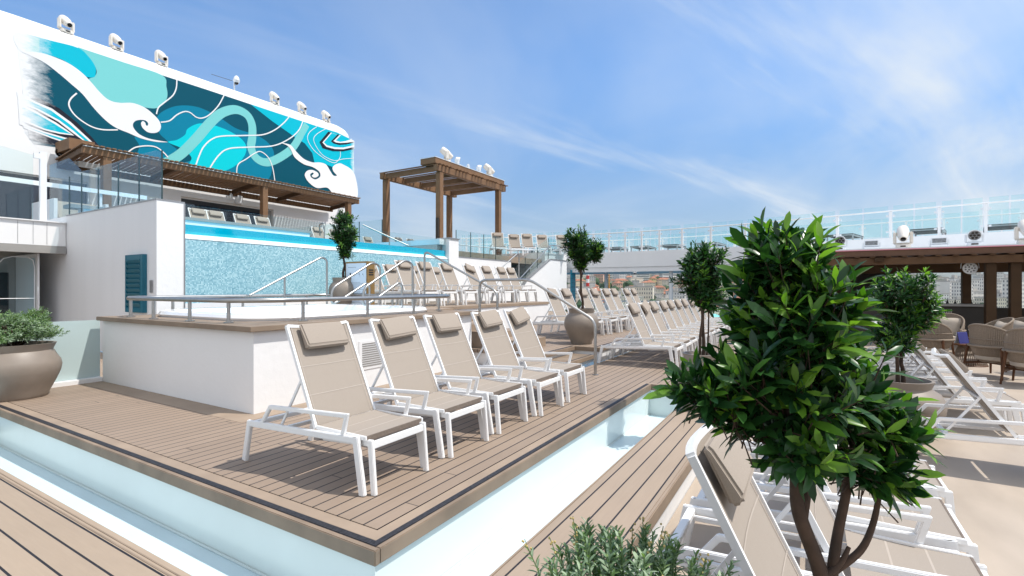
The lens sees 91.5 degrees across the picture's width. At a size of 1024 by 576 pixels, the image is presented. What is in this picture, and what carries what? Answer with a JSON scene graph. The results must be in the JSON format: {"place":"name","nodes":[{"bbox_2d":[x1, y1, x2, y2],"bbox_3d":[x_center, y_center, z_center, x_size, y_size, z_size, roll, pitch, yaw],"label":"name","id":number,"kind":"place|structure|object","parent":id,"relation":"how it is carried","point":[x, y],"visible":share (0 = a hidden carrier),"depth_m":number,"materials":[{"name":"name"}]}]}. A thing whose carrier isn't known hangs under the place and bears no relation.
{"place":"outdoors","nodes":[
{"label":"outdoors","id":0,"kind":"place"},
{"bbox_2d":[0,468,191,575],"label":"boarded walk","id":1,"kind":"structure","parent":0,"point":[38,537],"depth_m":3.00,"materials":[{"name":"wood"}]},
{"bbox_2d":[0,472,179,575],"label":"walk edge groove","id":2,"kind":"object","parent":1,"relation":"on","point":[130,552],"depth_m":3.18},
{"bbox_2d":[100,352,102,376],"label":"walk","id":3,"kind":"structure","parent":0,"point":[101,364],"depth_m":10.23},
{"bbox_2d":[0,252,39,320],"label":"glazed recess","id":4,"kind":"object","parent":3,"relation":"on","point":[19,282],"visible":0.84,"depth_m":13.77,"materials":[{"name":"white glass"}]},
{"bbox_2d":[0,272,8,320],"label":"doorway","id":5,"kind":"structure","parent":4,"relation":"in","point":[4,277],"depth_m":13.82,"materials":[{"name":"black glass"}]},
{"bbox_2d":[0,217,66,253],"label":"panelled overhang","id":6,"kind":"object","parent":4,"relation":"attached to","point":[19,235],"visible":1,"depth_m":12.77,"materials":[{"name":"white paint"}]},
{"bbox_2d":[33,152,46,220],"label":"column","id":7,"kind":"structure","parent":6,"relation":"on","point":[41,157],"depth_m":13.09,"materials":[{"name":"white"}]},
{"bbox_2d":[0,176,146,206],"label":"walkway handrail","id":8,"kind":"object","parent":6,"relation":"on","point":[49,184],"visible":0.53,"depth_m":14.27,"materials":[{"name":"metal"}]},
{"bbox_2d":[37,198,184,350],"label":"shutter wall","id":9,"kind":"structure","parent":3,"relation":"on","point":[110,260],"depth_m":11.82,"materials":[{"name":"white paint"}]},
{"bbox_2d":[69,150,162,213],"bbox_3d":[-10.466,-2.745,12.625,6.472,1.590,0.024,0,0,31],"label":"wall balustrade","id":10,"kind":"object","parent":9,"relation":"on","point":[118,182],"depth_m":11.51,"materials":[{"name":"grey metal"}]},
{"bbox_2d":[0,414,665,575],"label":"channel floor","id":11,"kind":"structure","parent":0,"point":[195,559],"depth_m":4.38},
{"bbox_2d":[0,414,649,575],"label":"channel coving","id":12,"kind":"object","parent":11,"relation":"on","point":[262,574],"visible":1,"depth_m":4.42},
{"bbox_2d":[0,390,676,575],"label":"channel wall","id":13,"kind":"structure","parent":11,"relation":"on","point":[271,550],"depth_m":4.11,"materials":[{"name":"paint"}]},
{"bbox_2d":[9,337,735,529],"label":"platform boards","id":14,"kind":"object","parent":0,"point":[318,474],"visible":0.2,"depth_m":5.00,"materials":[{"name":"wood"}]},
{"bbox_2d":[0,306,69,401],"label":"shrub planter","id":15,"kind":"object","parent":14,"relation":"on","point":[30,368],"visible":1,"depth_m":6.94,"materials":[{"name":"beige ceramic"}]},
{"bbox_2d":[31,320,102,387],"bbox_3d":[-7.712,1.050,7.016,0.240,1.040,3.120,0,0,31],"label":"frosted screen","id":16,"kind":"object","parent":14,"relation":"on","point":[77,347],"visible":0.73,"depth_m":8.09,"materials":[{"name":"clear glass"}]},
{"bbox_2d":[96,304,478,413],"bbox_3d":[-3.760,0.948,9.179,4.320,1.205,4.830,0,0,31],"label":"hot tub","id":17,"kind":"object","parent":14,"relation":"on","point":[244,362],"visible":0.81,"depth_m":7.09,"materials":[{"name":"white paint"}]},
{"bbox_2d":[246,257,327,305],"bbox_3d":[-4.761,-0.123,10.739,0.110,1.186,1.970,0,0,31],"label":"tub grab rail","id":18,"kind":"object","parent":17,"relation":"attached to","point":[283,277],"visible":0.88,"depth_m":10.76,"materials":[{"name":"metal"}]},
{"bbox_2d":[126,294,449,322],"bbox_3d":[-3.826,0.301,9.282,3.862,0.338,4.684,0,0,31],"label":"tub railing","id":19,"kind":"object","parent":17,"relation":"on","point":[244,298],"visible":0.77,"depth_m":7.74,"materials":[{"name":"metal"}]},
{"bbox_2d":[327,207,359,303],"bbox_3d":[-4.066,-0.734,12.160,0.851,2.448,0.823,0,0,31],"label":"potted tree","id":20,"kind":"object","parent":17,"relation":"on","point":[345,232],"visible":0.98,"depth_m":11.97,"materials":[{"name":"green plant"}]},
{"bbox_2d":[330,262,380,304],"bbox_3d":[-3.377,-0.056,10.909,0.110,1.053,1.438,0,0,31],"label":"tub grab rail","id":21,"kind":"object","parent":17,"relation":"attached to","point":[350,276],"visible":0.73,"depth_m":10.95,"materials":[{"name":"metal"}]},
{"bbox_2d":[362,260,413,307],"bbox_3d":[-2.436,-0.056,9.949,0.110,1.053,1.438,0,0,31],"label":"tub grab rail","id":22,"kind":"object","parent":17,"relation":"attached to","point":[381,276],"visible":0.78,"depth_m":10.00,"materials":[{"name":"metal"}]},
{"bbox_2d":[0,383,647,546],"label":"grip strip","id":23,"kind":"object","parent":14,"relation":"on","point":[361,538],"visible":0.36,"depth_m":3.92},
{"bbox_2d":[0,384,655,566],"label":"platform fascia","id":24,"kind":"structure","parent":14,"relation":"attached to","point":[362,551],"depth_m":3.82,"materials":[{"name":"wood"}]},
{"bbox_2d":[0,372,665,540],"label":"platform border","id":25,"kind":"object","parent":14,"relation":"on","point":[241,417],"visible":0.32,"depth_m":4.70,"materials":[{"name":"wood"}]},
{"bbox_2d":[242,321,428,496],"bbox_3d":[-1.553,0.932,4.379,1.620,1.246,0.720,0,0,31],"label":"sun lounger","id":26,"kind":"object","parent":14,"relation":"on","point":[333,383],"visible":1,"depth_m":4.26,"materials":[{"name":"beige fabric"}]},
{"bbox_2d":[368,316,488,458],"bbox_3d":[-1.083,0.928,5.205,1.620,1.254,0.720,0,0,31],"label":"sun lounger","id":27,"kind":"object","parent":14,"relation":"on","point":[407,366],"visible":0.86,"depth_m":5.08,"materials":[{"name":"beige fabric"}]},
{"bbox_2d":[387,312,527,434],"bbox_3d":[-0.663,0.932,5.944,1.620,1.246,0.720,0,0,31],"label":"sun lounger","id":28,"kind":"object","parent":14,"relation":"on","point":[454,355],"visible":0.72,"depth_m":5.83,"materials":[{"name":"beige fabric"}]},
{"bbox_2d":[438,310,563,416],"bbox_3d":[-0.172,0.928,6.688,1.620,1.254,0.720,0,0,31],"label":"sun lounger","id":29,"kind":"object","parent":14,"relation":"on","point":[497,347],"visible":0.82,"depth_m":6.57,"materials":[{"name":"beige fabric"}]},
{"bbox_2d":[486,306,586,402],"bbox_3d":[0.237,0.919,7.410,1.620,1.272,0.720,0,0,31],"label":"sun lounger","id":30,"kind":"object","parent":14,"relation":"on","point":[524,334],"visible":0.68,"depth_m":7.31,"materials":[{"name":"beige fabric"}]},
{"bbox_2d":[478,278,597,374],"bbox_3d":[0.413,0.681,9.531,2.610,1.737,0.110,0,0,31],"label":"stair handrail","id":31,"kind":"object","parent":14,"relation":"on","point":[560,299],"visible":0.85,"depth_m":9.26,"materials":[{"name":"metal"}]},
{"bbox_2d":[473,349,630,367],"bbox_3d":[1.546,1.434,17.966,8.200,0.232,15.580,0,0,31],"label":"terrace riser","id":32,"kind":"object","parent":14,"relation":"on","point":[482,358],"visible":0.04,"depth_m":10.54,"materials":[{"name":"white paint"}]},
{"bbox_2d":[471,311,705,355],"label":"terrace boards","id":33,"kind":"object","parent":32,"relation":"on","point":[555,338],"visible":0.25,"depth_m":13.12,"materials":[{"name":"wood"}]},
{"bbox_2d":[427,308,545,350],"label":"tub steps","id":34,"kind":"structure","parent":33,"relation":"on","point":[476,341],"depth_m":10.51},
{"bbox_2d":[423,252,497,309],"bbox_3d":[-1.179,0.151,11.136,2.130,1.999,0.110,0,0,31],"label":"stair handrail","id":35,"kind":"object","parent":34,"relation":"on","point":[450,265],"visible":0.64,"depth_m":11.41,"materials":[{"name":"metal"}]},
{"bbox_2d":[454,304,547,327],"bbox_3d":[-2.437,0.906,15.653,4.140,0.683,7.640,0,0,31],"label":"terrace riser","id":36,"kind":"object","parent":33,"relation":"on","point":[534,311],"visible":0.14,"depth_m":16.67,"materials":[{"name":"white paint"}]},
{"bbox_2d":[375,300,548,308],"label":"terrace boards","id":37,"kind":"object","parent":36,"relation":"on","point":[469,305],"visible":0.36,"depth_m":15.74,"materials":[{"name":"wood"}]},
{"bbox_2d":[346,261,374,304],"bbox_3d":[-3.652,-0.070,11.982,0.746,1.120,0.248,0,0,31],"label":"notice cabinet","id":38,"kind":"object","parent":37,"relation":"on","point":[365,275],"visible":0.48,"depth_m":11.84,"materials":[{"name":"blue metal"}]},
{"bbox_2d":[376,264,418,303],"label":"sun lounger","id":39,"kind":"object","parent":37,"relation":"on","point":[392,276],"visible":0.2,"depth_m":15.68,"materials":[{"name":"beige fabric"}]},
{"bbox_2d":[377,260,438,305],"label":"sun lounger","id":40,"kind":"object","parent":37,"relation":"on","point":[404,270],"visible":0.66,"depth_m":13.29,"materials":[{"name":"beige fabric"}]},
{"bbox_2d":[399,261,457,305],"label":"sun lounger","id":41,"kind":"object","parent":37,"relation":"on","point":[430,277],"visible":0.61,"depth_m":14.05,"materials":[{"name":"beige fabric"}]},
{"bbox_2d":[422,263,477,304],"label":"sun lounger","id":42,"kind":"object","parent":37,"relation":"on","point":[449,276],"visible":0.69,"depth_m":14.88,"materials":[{"name":"beige fabric"}]},
{"bbox_2d":[447,263,499,303],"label":"sun lounger","id":43,"kind":"object","parent":37,"relation":"on","point":[470,270],"visible":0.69,"depth_m":15.91,"materials":[{"name":"beige fabric"}]},
{"bbox_2d":[466,266,514,302],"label":"sun lounger","id":44,"kind":"object","parent":37,"relation":"on","point":[486,272],"visible":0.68,"depth_m":16.75,"materials":[{"name":"beige fabric"}]},
{"bbox_2d":[481,267,528,301],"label":"sun lounger","id":45,"kind":"object","parent":37,"relation":"on","point":[501,272],"visible":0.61,"depth_m":17.55,"materials":[{"name":"beige fabric"}]},
{"bbox_2d":[491,267,537,301],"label":"sun lounger","id":46,"kind":"object","parent":37,"relation":"on","point":[511,272],"visible":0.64,"depth_m":18.14,"materials":[{"name":"beige fabric"}]},
{"bbox_2d":[532,288,567,334],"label":"sun lounger","id":47,"kind":"object","parent":33,"relation":"on","point":[558,310],"visible":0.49,"depth_m":12.59,"materials":[{"name":"beige fabric"}]},
{"bbox_2d":[539,288,603,334],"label":"sun lounger","id":48,"kind":"object","parent":33,"relation":"on","point":[566,294],"visible":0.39,"depth_m":13.27,"materials":[{"name":"beige fabric"}]},
{"bbox_2d":[560,224,604,344],"bbox_3d":[1.623,-0.104,11.251,0.946,2.708,0.930,0,0,31],"label":"potted tree","id":49,"kind":"object","parent":33,"relation":"on","point":[583,252],"visible":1,"depth_m":11.07,"materials":[{"name":"green plant"}]},
{"bbox_2d":[557,288,619,333],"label":"sun lounger","id":50,"kind":"object","parent":33,"relation":"on","point":[587,302],"visible":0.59,"depth_m":13.97,"materials":[{"name":"beige fabric"}]},
{"bbox_2d":[588,288,628,331],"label":"sun lounger","id":51,"kind":"object","parent":33,"relation":"on","point":[596,300],"visible":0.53,"depth_m":14.64,"materials":[{"name":"beige fabric"}]},
{"bbox_2d":[597,288,633,329],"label":"sun lounger","id":52,"kind":"object","parent":33,"relation":"on","point":[608,299],"visible":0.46,"depth_m":15.51,"materials":[{"name":"beige fabric"}]},
{"bbox_2d":[545,316,711,363],"bbox_3d":[4.804,1.361,15.981,0.630,0.227,15.640,0,0,31],"label":"terrace nosing","id":53,"kind":"object","parent":32,"relation":"attached to","point":[564,358],"visible":0.44,"depth_m":10.19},
{"bbox_2d":[489,409,691,575],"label":"strip lip","id":54,"kind":"object","parent":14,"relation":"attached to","point":[658,509],"visible":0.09,"depth_m":3.66,"materials":[{"name":"wood"}]},
{"bbox_2d":[597,303,683,366],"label":"sun lounger","id":55,"kind":"object","parent":14,"relation":"on","point":[643,333],"visible":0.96,"depth_m":10.07,"materials":[{"name":"metal"}]},
{"bbox_2d":[612,300,692,357],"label":"sun lounger","id":56,"kind":"object","parent":14,"relation":"on","point":[648,317],"visible":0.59,"depth_m":10.82,"materials":[{"name":"beige fabric"}]},
{"bbox_2d":[630,301,697,350],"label":"sun lounger","id":57,"kind":"object","parent":14,"relation":"on","point":[657,316],"visible":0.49,"depth_m":11.54,"materials":[{"name":"beige fabric"}]},
{"bbox_2d":[633,300,705,350],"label":"sun lounger","id":58,"kind":"object","parent":14,"relation":"on","point":[665,312],"visible":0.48,"depth_m":12.20,"materials":[{"name":"beige fabric"}]},
{"bbox_2d":[664,300,710,346],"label":"sun lounger","id":59,"kind":"object","parent":14,"relation":"on","point":[674,313],"visible":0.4,"depth_m":12.88,"materials":[{"name":"beige fabric"}]},
{"bbox_2d":[672,299,716,345],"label":"sun lounger","id":60,"kind":"object","parent":14,"relation":"on","point":[680,311],"visible":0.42,"depth_m":13.49,"materials":[{"name":"metal"}]},
{"bbox_2d":[679,299,720,343],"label":"sun lounger","id":61,"kind":"object","parent":14,"relation":"on","point":[687,311],"visible":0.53,"depth_m":14.30,"materials":[{"name":"beige fabric"}]},
{"bbox_2d":[686,298,725,340],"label":"sun lounger","id":62,"kind":"object","parent":14,"relation":"on","point":[696,316],"visible":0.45,"depth_m":14.97,"materials":[{"name":"beige fabric"}]},
{"bbox_2d":[459,251,541,264],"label":"deck","id":63,"kind":"structure","parent":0,"point":[514,260],"depth_m":23.62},
{"bbox_2d":[32,198,94,219],"bbox_3d":[-13.972,-2.225,15.599,1.800,0.850,1.080,0,0,31],"label":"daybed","id":64,"kind":"object","parent":63,"relation":"on","point":[55,209],"visible":0.29,"depth_m":14.92,"materials":[{"name":"fabric"}]},
{"bbox_2d":[0,10,357,238],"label":"mural tower","id":65,"kind":"structure","parent":63,"relation":"on","point":[56,85],"depth_m":21.31,"materials":[{"name":"multicoloured paint"}]},
{"bbox_2d":[0,172,86,218],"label":"side window","id":66,"kind":"structure","parent":65,"relation":"in","point":[16,199],"depth_m":18.23,"materials":[{"name":"grey glass"}]},
{"bbox_2d":[57,15,74,34],"bbox_3d":[-17.391,-10.289,19.447,0.588,0.757,0.510,0,0,-11],"label":"moving head light","id":67,"kind":"object","parent":65,"relation":"on","point":[64,20],"visible":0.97,"depth_m":19.30,"materials":[{"name":"white"}]},
{"bbox_2d":[109,33,123,51],"bbox_3d":[-16.550,-10.289,20.850,0.510,0.757,0.588,0,0,-29],"label":"moving head light","id":68,"kind":"object","parent":65,"relation":"on","point":[115,38],"visible":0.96,"depth_m":20.71,"materials":[{"name":"white"}]},
{"bbox_2d":[181,198,259,213],"bbox_3d":[-14.206,-2.880,24.497,0.060,2.460,4.050,0,0,31],"label":"window frame","id":69,"kind":"structure","parent":65,"relation":"in","point":[188,201],"depth_m":24.33,"materials":[{"name":"black plastic"}]},
{"bbox_2d":[55,137,359,224],"bbox_3d":[-12.841,-3.500,23.475,2.553,3.900,12.622,0,0,31],"label":"facade pergola","id":70,"kind":"object","parent":63,"relation":"on","point":[74,149],"visible":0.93,"depth_m":21.61,"materials":[{"name":"wood"}]},
{"bbox_2d":[63,204,447,307],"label":"infinity pool","id":71,"kind":"structure","parent":63,"relation":"in","point":[227,258],"depth_m":13.33,"materials":[{"name":"blue tile"}]},
{"bbox_2d":[437,237,459,299],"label":"pool end pier","id":72,"kind":"structure","parent":71,"relation":"attached to","point":[450,247],"depth_m":19.73,"materials":[{"name":"white paint"}]},
{"bbox_2d":[459,256,511,300],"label":"terrace wall","id":73,"kind":"structure","parent":72,"relation":"attached to","point":[478,262],"depth_m":21.49,"materials":[{"name":"white paint"}]},
{"bbox_2d":[380,156,507,254],"bbox_3d":[-3.381,-3.743,25.887,3.810,4.385,5.994,0,0,31],"label":"freestanding pergola","id":74,"kind":"object","parent":63,"relation":"on","point":[474,181],"visible":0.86,"depth_m":24.79,"materials":[{"name":"wood"}]},
{"bbox_2d":[489,232,506,254],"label":"sun lounger","id":75,"kind":"object","parent":63,"relation":"on","point":[499,240],"visible":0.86,"depth_m":26.74,"materials":[{"name":"beige fabric"}]},
{"bbox_2d":[511,238,566,310],"bbox_3d":[0.951,-0.750,26.927,1.776,4.000,6.013,0,0,31],"label":"stair flight","id":76,"kind":"object","parent":63,"relation":"attached to","point":[549,273],"visible":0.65,"depth_m":26.66,"materials":[{"name":"white paint"}]},
{"bbox_2d":[0,0,1023,253],"label":"sky","id":77,"kind":"structure","parent":0,"point":[603,116],"materials":[{"name":"blue"}]},
{"bbox_2d":[493,252,567,263],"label":"stern deck","id":78,"kind":"structure","parent":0,"point":[544,257],"depth_m":27.79,"materials":[{"name":"white paint"}]},
{"bbox_2d":[505,234,523,255],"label":"sun lounger","id":79,"kind":"object","parent":78,"relation":"on","point":[514,241],"visible":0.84,"depth_m":27.55,"materials":[{"name":"beige fabric"}]},
{"bbox_2d":[649,341,1023,575],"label":"beige deck","id":80,"kind":"structure","parent":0,"point":[983,482],"depth_m":4.46,"materials":[{"name":"wood"}]},
{"bbox_2d":[521,516,739,575],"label":"silver shrub","id":81,"kind":"object","parent":80,"relation":"on","point":[592,563],"visible":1,"depth_m":1.38,"materials":[{"name":"green plant"}]},
{"bbox_2d":[633,469,695,559],"bbox_3d":[5.499,1.897,11.521,0.483,0.507,22.580,0,0,31],"label":"strip riser","id":82,"kind":"object","parent":80,"relation":"on","point":[671,508],"depth_m":4.03,"materials":[{"name":"white paint"}]},
{"bbox_2d":[494,406,704,575],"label":"boarded strip","id":83,"kind":"object","parent":82,"relation":"on","point":[627,491],"visible":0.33,"depth_m":3.74,"materials":[{"name":"wood"}]},
{"bbox_2d":[667,240,730,408],"bbox_3d":[2.475,0.459,6.524,0.772,2.182,0.775,0,0,31],"label":"potted tree","id":84,"kind":"object","parent":83,"relation":"on","point":[701,272],"visible":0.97,"depth_m":6.41,"materials":[{"name":"green plant"}]},
{"bbox_2d":[624,422,812,575],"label":"sun lounger","id":85,"kind":"object","parent":80,"relation":"on","point":[754,536],"visible":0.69,"depth_m":1.98,"materials":[{"name":"beige fabric"}]},
{"bbox_2d":[562,231,1023,309],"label":"promenade bridge","id":86,"kind":"structure","parent":80,"relation":"on","point":[649,262],"depth_m":27.05,"materials":[{"name":"white paint"}]},
{"bbox_2d":[461,199,1023,253],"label":"bridge railing","id":87,"kind":"object","parent":86,"relation":"on","point":[986,225],"visible":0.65,"depth_m":21.76,"materials":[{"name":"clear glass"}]},
{"bbox_2d":[475,212,1023,253],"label":"bridge railing","id":88,"kind":"object","parent":86,"relation":"on","point":[862,228],"visible":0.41,"depth_m":24.72,"materials":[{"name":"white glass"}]},
{"bbox_2d":[643,206,953,575],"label":"leafy tree","id":89,"kind":"object","parent":80,"relation":"on","point":[795,387],"visible":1,"depth_m":1.36,"materials":[{"name":"green plant"}]},
{"bbox_2d":[655,477,988,575],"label":"sun lounger","id":90,"kind":"object","parent":80,"relation":"on","point":[883,556],"visible":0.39,"depth_m":2.64,"materials":[{"name":"beige fabric"}]},
{"bbox_2d":[683,453,979,563],"bbox_3d":[2.059,1.218,3.406,1.620,1.233,0.720,0,0,31],"label":"sun lounger","id":91,"kind":"object","parent":80,"relation":"on","point":[946,530],"visible":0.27,"depth_m":3.00,"materials":[{"name":"metal"}]},
{"bbox_2d":[744,441,955,515],"bbox_3d":[2.563,1.218,4.130,1.620,1.233,0.720,0,0,31],"label":"sun lounger","id":92,"kind":"object","parent":80,"relation":"on","point":[940,489],"visible":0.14,"depth_m":3.55,"materials":[{"name":"beige fabric"}]},
{"bbox_2d":[864,265,952,429],"bbox_3d":[4.853,0.771,6.188,0.983,2.119,0.915,0,0,31],"label":"potted tree","id":93,"kind":"object","parent":80,"relation":"on","point":[911,302],"visible":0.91,"depth_m":6.05,"materials":[{"name":"green plant"}]},
{"bbox_2d":[827,244,1023,340],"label":"bar pavilion","id":94,"kind":"structure","parent":80,"relation":"on","point":[992,260],"depth_m":15.79,"materials":[{"name":"brown"}]},
{"bbox_2d":[893,225,912,247],"bbox_3d":[12.655,-1.665,16.153,0.588,0.757,0.510,0,0,-17],"label":"moving head light","id":95,"kind":"object","parent":94,"relation":"on","point":[902,232],"visible":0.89,"depth_m":16.02,"materials":[{"name":"white"}]},
{"bbox_2d":[964,230,983,244],"bbox_3d":[14.148,-1.531,15.264,0.440,0.491,0.317,0,0,37],"label":"wash light","id":96,"kind":"object","parent":94,"relation":"on","point":[973,236],"visible":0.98,"depth_m":15.18,"materials":[{"name":"white"}]},
{"bbox_2d":[877,350,973,376],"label":"sun lounger","id":97,"kind":"object","parent":80,"relation":"on","point":[916,360],"visible":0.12,"depth_m":8.20,"materials":[{"name":"metal"}]},
{"bbox_2d":[917,320,954,354],"bbox_3d":[9.836,1.280,11.769,0.810,1.105,0.920,0,0,-33],"label":"rope chair","id":98,"kind":"object","parent":80,"relation":"on","point":[942,338],"visible":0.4,"depth_m":11.43,"materials":[{"name":"fabric"}]},
{"bbox_2d":[890,351,1006,420],"bbox_3d":[6.238,1.243,7.466,1.620,1.183,0.720,0,0,31],"label":"sun lounger","id":99,"kind":"object","parent":80,"relation":"on","point":[958,383],"visible":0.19,"depth_m":7.33,"materials":[{"name":"metal"}]},
{"bbox_2d":[936,313,966,352],"bbox_3d":[12.427,1.280,14.300,0.810,1.105,0.920,0,0,-39],"label":"rope chair","id":100,"kind":"object","parent":80,"relation":"on","point":[955,323],"visible":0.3,"depth_m":14.23,"materials":[{"name":"fabric"}]},
{"bbox_2d":[911,348,1023,445],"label":"sun lounger","id":101,"kind":"object","parent":80,"relation":"on","point":[956,366],"visible":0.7,"depth_m":4.97,"materials":[{"name":"metal"}]},
{"bbox_2d":[911,338,1023,435],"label":"sun lounger","id":102,"kind":"object","parent":80,"relation":"on","point":[1000,398],"visible":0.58,"depth_m":6.48,"materials":[{"name":"metal"}]},
{"bbox_2d":[963,323,1012,380],"bbox_3d":[9.940,1.280,10.268,0.810,1.105,0.920,0,0,-7],"label":"rope chair","id":103,"kind":"object","parent":80,"relation":"on","point":[986,344],"visible":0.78,"depth_m":10.13,"materials":[{"name":"brown wicker"}]},
{"bbox_2d":[968,317,1014,349],"bbox_3d":[12.034,1.280,12.504,0.810,1.105,0.920,0,0,21],"label":"rope chair","id":104,"kind":"object","parent":80,"relation":"on","point":[1005,323],"visible":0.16,"depth_m":12.44,"materials":[{"name":"fabric"}]},
{"bbox_2d":[999,328,1023,383],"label":"rope chair","id":105,"kind":"object","parent":80,"relation":"on","point":[1013,348],"visible":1,"depth_m":9.36,"materials":[{"name":"brown wicker"}]},
{"bbox_2d":[953,342,987,366],"bbox_3d":[10.851,1.575,11.861,0.720,0.510,0.720,0,0,31],"label":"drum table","id":106,"kind":"object","parent":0,"point":[960,348],"visible":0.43,"depth_m":11.74,"materials":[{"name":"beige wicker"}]},
{"bbox_3d":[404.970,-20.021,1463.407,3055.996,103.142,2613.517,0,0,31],"label":"hillside","id":107,"kind":"structure","parent":0,"visible":0},
{"bbox_2d":[627,283,653,300],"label":"apartment block","id":108,"kind":"structure","parent":107,"relation":"on","point":[647,292],"depth_m":425.78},
{"bbox_2d":[565,276,983,314],"bbox_3d":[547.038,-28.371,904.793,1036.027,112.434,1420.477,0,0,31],"label":"hillside trees","id":109,"kind":"object","parent":107,"relation":"on","point":[601,286],"visible":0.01,"depth_m":587.26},
{"bbox_2d":[951,279,972,298],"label":"apartment block","id":110,"kind":"structure","parent":107,"relation":"on","point":[955,289],"depth_m":408.08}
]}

